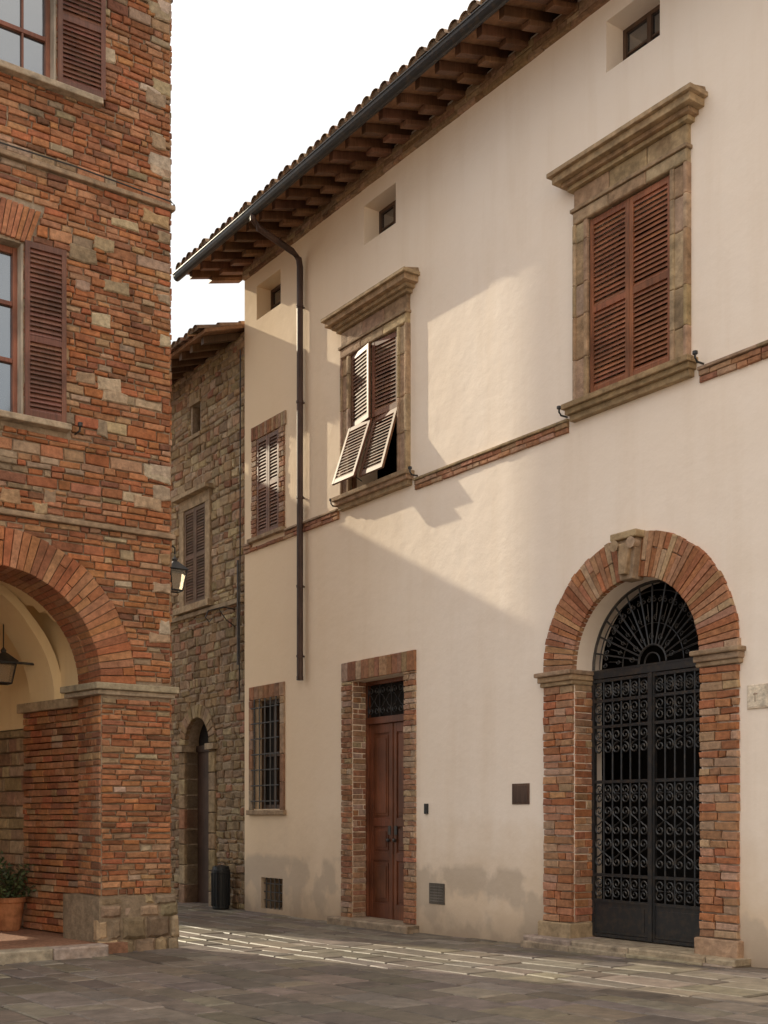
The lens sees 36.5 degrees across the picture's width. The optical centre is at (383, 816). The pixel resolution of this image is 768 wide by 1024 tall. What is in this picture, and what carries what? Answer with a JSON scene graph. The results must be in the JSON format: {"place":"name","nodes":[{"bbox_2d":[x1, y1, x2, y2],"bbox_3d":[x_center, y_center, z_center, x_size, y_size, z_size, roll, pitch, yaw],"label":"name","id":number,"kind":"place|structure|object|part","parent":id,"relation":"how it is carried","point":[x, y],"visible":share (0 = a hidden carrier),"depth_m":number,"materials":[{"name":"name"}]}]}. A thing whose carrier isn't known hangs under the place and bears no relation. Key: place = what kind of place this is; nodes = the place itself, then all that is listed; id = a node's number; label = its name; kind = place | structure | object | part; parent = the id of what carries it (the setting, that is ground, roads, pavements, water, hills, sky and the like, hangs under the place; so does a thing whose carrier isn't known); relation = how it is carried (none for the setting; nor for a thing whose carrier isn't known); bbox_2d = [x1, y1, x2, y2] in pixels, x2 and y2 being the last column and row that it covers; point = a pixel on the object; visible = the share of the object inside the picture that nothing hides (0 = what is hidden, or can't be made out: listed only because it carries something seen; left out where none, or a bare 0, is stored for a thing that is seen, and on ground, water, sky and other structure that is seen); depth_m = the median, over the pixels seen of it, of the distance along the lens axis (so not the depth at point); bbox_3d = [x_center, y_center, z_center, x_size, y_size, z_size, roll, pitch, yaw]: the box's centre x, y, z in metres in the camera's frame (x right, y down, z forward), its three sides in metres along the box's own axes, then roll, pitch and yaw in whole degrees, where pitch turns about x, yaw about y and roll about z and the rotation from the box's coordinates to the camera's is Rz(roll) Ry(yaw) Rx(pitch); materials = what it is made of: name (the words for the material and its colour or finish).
{"place":"outdoors","nodes":[
{"label":"outdoors","id":0,"kind":"place"},
{"bbox_2d":[0,928,127,953],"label":"loggia floor","id":1,"kind":"structure","parent":0,"point":[24,938],"depth_m":13.77,"materials":[{"name":"stone"}]},
{"bbox_2d":[0,850,45,930],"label":"potted plant","id":2,"kind":"object","parent":1,"relation":"on","point":[12,900],"visible":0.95,"depth_m":15.00,"materials":[{"name":"green plant"}]},
{"bbox_2d":[0,581,78,730],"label":"vault plaster","id":3,"kind":"object","parent":1,"relation":"on","point":[34,633],"visible":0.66,"depth_m":14.83,"materials":[{"name":"beige paint"}]},
{"bbox_2d":[0,624,17,684],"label":"hanging lantern","id":4,"kind":"object","parent":3,"relation":"hanging from","point":[7,672],"visible":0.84,"depth_m":14.86,"materials":[{"name":"metal"}]},
{"bbox_2d":[0,660,33,664],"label":"tie rod","id":5,"kind":"object","parent":3,"relation":"attached to","point":[15,662],"depth_m":14.80,"materials":[{"name":"metal"}]},
{"bbox_2d":[0,943,108,965],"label":"loggia step","id":6,"kind":"object","parent":1,"relation":"on","point":[27,955],"visible":0.62,"depth_m":12.94,"materials":[{"name":"stone"}]},
{"bbox_2d":[0,0,171,932],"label":"brickwork","id":7,"kind":"object","parent":1,"relation":"on","point":[31,563],"visible":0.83,"depth_m":13.81,"materials":[{"name":"brick"}]},
{"bbox_2d":[0,730,179,951],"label":"stone plinths and dado","id":8,"kind":"object","parent":1,"relation":"on","point":[140,922],"visible":0.69,"depth_m":14.04,"materials":[{"name":"beige stone"}]},
{"bbox_2d":[170,0,479,343],"label":"sky","id":9,"kind":"structure","parent":0,"point":[256,84],"materials":[{"name":"white"}]},
{"bbox_2d":[0,901,767,1023],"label":"stone pavement","id":10,"kind":"structure","parent":0,"point":[231,966],"depth_m":10.56,"materials":[{"name":"grey stone"}]},
{"bbox_2d":[211,865,230,909],"bbox_3d":[-2.829,1.225,20.196,0.332,0.770,0.332,0,0,-36],"label":"litter bin","id":11,"kind":"object","parent":10,"relation":"on","point":[220,887],"visible":1,"depth_m":20.06,"materials":[{"name":"black paint"}]},
{"bbox_2d":[327,915,418,933],"bbox_3d":[-0.070,1.600,16.791,0.521,0.200,2.010,0,0,-36],"label":"threshold","id":12,"kind":"object","parent":10,"relation":"on","point":[390,925],"visible":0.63,"depth_m":16.58,"materials":[{"name":"stone"}]},
{"bbox_3d":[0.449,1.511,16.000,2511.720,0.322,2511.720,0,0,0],"label":"ground","id":13,"kind":"structure","parent":0,"visible":0},
{"bbox_2d":[0,727,78,932],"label":"street side wall","id":14,"kind":"structure","parent":13,"relation":"on","point":[40,814],"depth_m":15.29,"materials":[{"name":"brown brick"}]},
{"bbox_2d":[0,0,169,896],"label":"front wall","id":15,"kind":"structure","parent":13,"relation":"on","point":[8,241],"depth_m":13.80,"materials":[{"name":"red brick"}]},
{"bbox_2d":[0,0,55,413],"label":"window frames","id":16,"kind":"structure","parent":15,"relation":"attached to","point":[15,303],"depth_m":13.24,"materials":[{"name":"brown wood"}]},
{"bbox_2d":[0,0,43,411],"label":"window glass","id":17,"kind":"object","parent":16,"relation":"in","point":[10,40],"visible":0.5,"depth_m":13.26,"materials":[{"name":"glass"}]},
{"bbox_2d":[24,0,105,422],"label":"shutters","id":18,"kind":"object","parent":16,"relation":"attached to","point":[60,345],"visible":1,"depth_m":13.30,"materials":[{"name":"paint"}]},
{"bbox_2d":[0,142,174,434],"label":"cable and catch","id":19,"kind":"object","parent":15,"relation":"attached to","point":[80,424],"visible":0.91,"depth_m":13.44,"materials":[{"name":"metal"}]},
{"bbox_2d":[0,59,178,713],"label":"stone mouldings","id":20,"kind":"object","parent":15,"relation":"attached to","point":[73,694],"visible":0.81,"depth_m":13.56,"materials":[{"name":"beige stone"}]},
{"bbox_2d":[170,545,188,592],"bbox_3d":[-2.680,-3.120,14.545,0.420,0.623,0.272,0,0,-36],"label":"wall lantern","id":21,"kind":"object","parent":15,"relation":"attached to","point":[179,571],"depth_m":14.53,"materials":[{"name":"metal"}]},
{"bbox_2d":[170,334,244,909],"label":"front wall","id":22,"kind":"structure","parent":13,"relation":"on","point":[197,725],"depth_m":21.54,"materials":[{"name":"beige stone"}]},
{"bbox_2d":[184,503,210,903],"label":"shutters and door","id":23,"kind":"object","parent":22,"relation":"attached to","point":[196,555],"visible":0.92,"depth_m":21.66,"materials":[{"name":"paint"}]},
{"bbox_2d":[199,724,208,745],"bbox_3d":[-4.186,-4.450,22.878,0.080,6.300,4.220,0,0,-36],"label":"glass","id":24,"kind":"object","parent":22,"relation":"attached to","point":[203,738],"visible":0.05,"depth_m":21.80,"materials":[{"name":"black glass"}]},
{"bbox_2d":[170,332,242,384],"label":"rafters","id":25,"kind":"object","parent":22,"relation":"on","point":[208,346],"visible":0.2,"depth_m":20.55,"materials":[{"name":"paint"}]},
{"bbox_2d":[170,397,243,905],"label":"stone trim","id":26,"kind":"structure","parent":22,"relation":"attached to","point":[195,496],"depth_m":21.55,"materials":[{"name":"beige stone"}]},
{"bbox_2d":[170,332,244,909],"bbox_3d":[-4.744,-3.300,23.284,0.078,10.024,8.134,0,0,-36],"label":"rubble masonry","id":27,"kind":"object","parent":22,"relation":"attached to","point":[210,405],"visible":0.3,"depth_m":20.73,"materials":[{"name":"stone"}]},
{"bbox_2d":[205,349,240,699],"bbox_3d":[-2.735,-5.000,19.981,0.585,6.000,0.344,0,0,-36],"label":"conduit and bracket","id":28,"kind":"object","parent":22,"relation":"attached to","point":[238,603],"visible":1,"depth_m":19.99,"materials":[{"name":"metal"}]},
{"bbox_2d":[245,0,767,967],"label":"front wall","id":29,"kind":"structure","parent":13,"relation":"on","point":[459,582],"depth_m":14.62,"materials":[{"name":"beige paint"}]},
{"bbox_2d":[246,681,285,814],"bbox_3d":[-1.944,-1.100,19.329,0.111,2.160,1.240,0,0,-36],"label":"stone surround","id":30,"kind":"object","parent":29,"relation":"attached to","point":[267,691],"visible":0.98,"depth_m":19.25,"materials":[{"name":"brown stone"}]},
{"bbox_2d":[251,696,278,808],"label":"iron bars","id":31,"kind":"object","parent":30,"relation":"attached to","point":[265,753],"visible":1,"depth_m":19.30,"materials":[{"name":"black metal"}]},
{"bbox_2d":[247,526,285,543],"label":"sill","id":32,"kind":"structure","parent":29,"relation":"attached to","point":[268,534],"depth_m":19.22,"materials":[{"name":"stone"}]},
{"bbox_2d":[251,410,285,537],"bbox_3d":[-1.908,-5.622,19.280,0.069,1.875,1.119,0,0,-36],"label":"brick surround","id":33,"kind":"object","parent":29,"relation":"attached to","point":[270,425],"visible":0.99,"depth_m":19.16,"materials":[{"name":"red brick"}]},
{"bbox_2d":[257,429,279,535],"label":"shutters","id":34,"kind":"object","parent":33,"relation":"attached to","point":[269,482],"visible":0.98,"depth_m":19.29,"materials":[{"name":"paint"}]},
{"bbox_2d":[262,698,279,808],"bbox_3d":[-1.798,-1.035,19.434,0.050,1.830,0.900,0,0,-36],"label":"casement","id":35,"kind":"object","parent":29,"relation":"attached to","point":[272,755],"visible":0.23,"depth_m":19.43,"materials":[{"name":"paint"}]},
{"bbox_2d":[266,703,280,804],"bbox_3d":[-1.773,-1.035,19.452,0.010,1.810,0.880,0,0,-36],"label":"glass","id":36,"kind":"object","parent":29,"relation":"attached to","point":[268,751],"visible":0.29,"depth_m":19.61,"materials":[{"name":"black glass"}]},
{"bbox_2d":[264,878,282,909],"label":"iron bars","id":37,"kind":"object","parent":29,"relation":"attached to","point":[274,892],"visible":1,"depth_m":19.26,"materials":[{"name":"black metal"}]},
{"bbox_2d":[271,284,280,309],"bbox_3d":[-1.675,-8.635,19.466,0.054,0.570,0.790,0,0,-36],"label":"frame","id":38,"kind":"object","parent":29,"relation":"on","point":[278,287],"visible":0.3,"depth_m":19.72,"materials":[{"name":"paint"}]},
{"bbox_2d":[274,288,280,307],"bbox_3d":[-1.667,-8.635,19.472,0.006,0.550,0.770,0,0,-36],"label":"glass","id":39,"kind":"object","parent":38,"relation":"attached to","point":[277,296],"visible":0.21,"depth_m":19.65,"materials":[{"name":"grey glass"}]},
{"bbox_2d":[250,214,304,680],"bbox_3d":[-1.648,-5.680,18.102,0.980,7.080,0.120,0,0,-36],"label":"downpipe","id":40,"kind":"object","parent":29,"relation":"attached to","point":[300,307],"visible":1,"depth_m":18.29,"materials":[{"name":"metal"}]},
{"bbox_2d":[320,266,419,511],"bbox_3d":[-0.210,-6.049,16.721,0.330,2.958,2.100,0,0,-36],"label":"stone surround","id":41,"kind":"object","parent":29,"relation":"attached to","point":[377,311],"visible":0.94,"depth_m":16.49,"materials":[{"name":"beige stone"}]},
{"bbox_2d":[331,331,396,489],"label":"shutters","id":42,"kind":"object","parent":41,"relation":"in","point":[385,411],"visible":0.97,"depth_m":16.70,"materials":[{"name":"paint"}]},
{"bbox_2d":[329,466,417,507],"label":"shutter hooks","id":43,"kind":"object","parent":41,"relation":"attached to","point":[409,467],"visible":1,"depth_m":15.94,"materials":[{"name":"metal"}]},
{"bbox_2d":[341,650,416,924],"bbox_3d":[0.000,-0.353,16.804,0.307,3.863,1.826,0,0,-36],"label":"brick surround","id":44,"kind":"object","parent":29,"relation":"attached to","point":[396,663],"visible":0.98,"depth_m":17.27,"materials":[{"name":"brown brick"}]},
{"bbox_2d":[365,676,404,920],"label":"door leaves","id":45,"kind":"object","parent":44,"relation":"attached to","point":[384,804],"visible":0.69,"depth_m":17.05,"materials":[{"name":"brown wood"}]},
{"bbox_2d":[386,826,397,841],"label":"door handles","id":46,"kind":"object","parent":45,"relation":"attached to","point":[395,832],"depth_m":16.85,"materials":[{"name":"black metal"}]},
{"bbox_2d":[368,680,404,717],"bbox_3d":[0.111,-1.700,16.883,0.018,0.480,1.204,0,0,-36],"label":"transom grille","id":47,"kind":"object","parent":44,"relation":"attached to","point":[379,692],"visible":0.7,"depth_m":16.98,"materials":[{"name":"black metal"}]},
{"bbox_2d":[371,681,402,717],"bbox_3d":[0.155,-1.700,16.916,0.014,0.480,1.190,0,0,-36],"label":"transom glass","id":48,"kind":"object","parent":44,"relation":"in","point":[397,704],"visible":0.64,"depth_m":17.07,"materials":[{"name":"black glass"}]},
{"bbox_2d":[190,0,577,283],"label":"rafters","id":49,"kind":"object","parent":29,"relation":"on","point":[229,262],"visible":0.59,"depth_m":15.92,"materials":[{"name":"paint"}]},
{"bbox_2d":[379,200,395,233],"bbox_3d":[0.174,-8.635,16.886,0.054,0.570,0.790,0,0,-36],"label":"frame","id":50,"kind":"object","parent":29,"relation":"on","point":[384,210],"visible":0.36,"depth_m":17.06,"materials":[{"name":"paint"}]},
{"bbox_2d":[383,207,392,230],"bbox_3d":[0.182,-8.635,16.892,0.009,0.550,0.770,0,0,-36],"label":"glass","id":51,"kind":"object","parent":50,"relation":"attached to","point":[387,217],"visible":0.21,"depth_m":17.05,"materials":[{"name":"grey glass"}]},
{"bbox_2d":[242,0,609,280],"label":"eave brick band","id":52,"kind":"object","parent":29,"relation":"attached to","point":[539,43],"visible":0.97,"depth_m":15.49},
{"bbox_2d":[424,804,428,813],"bbox_3d":[0.574,-0.100,15.803,0.066,0.140,0.065,0,0,-36],"label":"doorbell box","id":53,"kind":"object","parent":29,"relation":"attached to","point":[426,808],"visible":1,"depth_m":15.79,"materials":[{"name":"black paint"}]},
{"bbox_2d":[429,883,444,904],"bbox_3d":[0.714,1.040,15.630,0.040,0.280,0.330,0,0,-36],"label":"vent cover","id":54,"kind":"object","parent":29,"relation":"attached to","point":[436,893],"visible":1,"depth_m":15.61,"materials":[{"name":"metal"}]},
{"bbox_2d":[242,340,767,546],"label":"string course lip","id":55,"kind":"object","parent":29,"relation":"attached to","point":[712,363],"visible":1,"depth_m":14.26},
{"bbox_2d":[243,345,767,554],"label":"brick string course","id":56,"kind":"object","parent":29,"relation":"attached to","point":[738,362],"visible":1,"depth_m":14.41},
{"bbox_2d":[512,783,529,803],"bbox_3d":[1.682,-0.273,14.282,0.038,0.255,0.310,0,0,-36],"label":"meter cabinet","id":57,"kind":"object","parent":29,"relation":"attached to","point":[520,793],"visible":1,"depth_m":14.26,"materials":[{"name":"metal"}]},
{"bbox_3d":[1.682,-0.272,14.282,0.038,0.255,0.310,0,0,-36],"label":"door","id":58,"kind":"part","parent":57,"relation":"part of","materials":[{"name":"paint"}]},
{"bbox_2d":[546,82,707,422],"bbox_3d":[2.627,-6.049,12.763,0.330,2.958,2.100,0,0,-36],"label":"stone surround","id":59,"kind":"object","parent":29,"relation":"attached to","point":[650,146],"visible":1,"depth_m":12.60,"materials":[{"name":"beige stone"}]},
{"bbox_2d":[590,175,669,392],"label":"shutters","id":60,"kind":"object","parent":59,"relation":"attached to","point":[630,292],"visible":0.97,"depth_m":12.80,"materials":[{"name":"paint"}]},
{"bbox_2d":[557,350,703,417],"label":"shutter hooks","id":61,"kind":"object","parent":59,"relation":"attached to","point":[694,352],"visible":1,"depth_m":11.99,"materials":[{"name":"metal"}]},
{"bbox_2d":[521,528,750,967],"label":"arched iron gate","id":62,"kind":"structure","parent":29,"relation":"attached to","point":[692,574],"depth_m":12.91,"materials":[{"name":"brick"}]},
{"bbox_2d":[623,4,659,60],"bbox_3d":[2.970,-8.670,12.985,0.054,0.580,0.780,0,0,-36],"label":"frame","id":63,"kind":"object","parent":29,"relation":"on","point":[648,16],"visible":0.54,"depth_m":13.06,"materials":[{"name":"paint"}]},
{"bbox_2d":[628,11,659,56],"bbox_3d":[2.979,-8.670,12.991,0.009,0.560,0.760,0,0,-36],"label":"glass","id":64,"kind":"object","parent":63,"relation":"attached to","point":[637,36],"visible":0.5,"depth_m":13.10,"materials":[{"name":"grey glass"}]},
{"bbox_2d":[747,683,767,708],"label":"marble plaque","id":65,"kind":"object","parent":29,"relation":"attached to","point":[757,696],"visible":1,"depth_m":11.46,"materials":[{"name":"beige stone"}]},
{"bbox_2d":[377,208,701,942],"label":"interior partitions","id":66,"kind":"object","parent":13,"relation":"on","point":[390,466],"visible":0.04,"depth_m":14.74,"materials":[{"name":"black"}]},
{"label":"rear walls","id":67,"kind":"object","parent":13,"relation":"on","visible":0},
{"bbox_2d":[170,324,244,359],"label":"deck","id":68,"kind":"structure","parent":67,"relation":"on","point":[196,339],"depth_m":19.96,"materials":[{"name":"wood"}]},
{"bbox_2d":[170,321,244,353],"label":"roof tiles","id":69,"kind":"object","parent":68,"relation":"on","point":[195,330],"visible":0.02,"depth_m":19.95,"materials":[{"name":"tile"}]},
{"bbox_3d":[7.043,-4.450,15.726,10.400,12.700,17.870,0,0,-36],"label":"side and back walls","id":70,"kind":"object","parent":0,"visible":0},
{"bbox_2d":[187,0,546,274],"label":"deck","id":71,"kind":"structure","parent":70,"relation":"on","point":[492,20],"depth_m":14.94,"materials":[{"name":"wood"}]},
{"bbox_2d":[175,0,485,269],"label":"roof tiles","id":72,"kind":"object","parent":71,"relation":"on","point":[473,6],"visible":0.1,"depth_m":15.70,"materials":[{"name":"tile"}]},
{"bbox_2d":[172,0,509,281],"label":"gutter","id":73,"kind":"object","parent":71,"relation":"attached to","point":[456,35],"visible":1,"depth_m":15.54,"materials":[{"name":"metal"}]}
]}

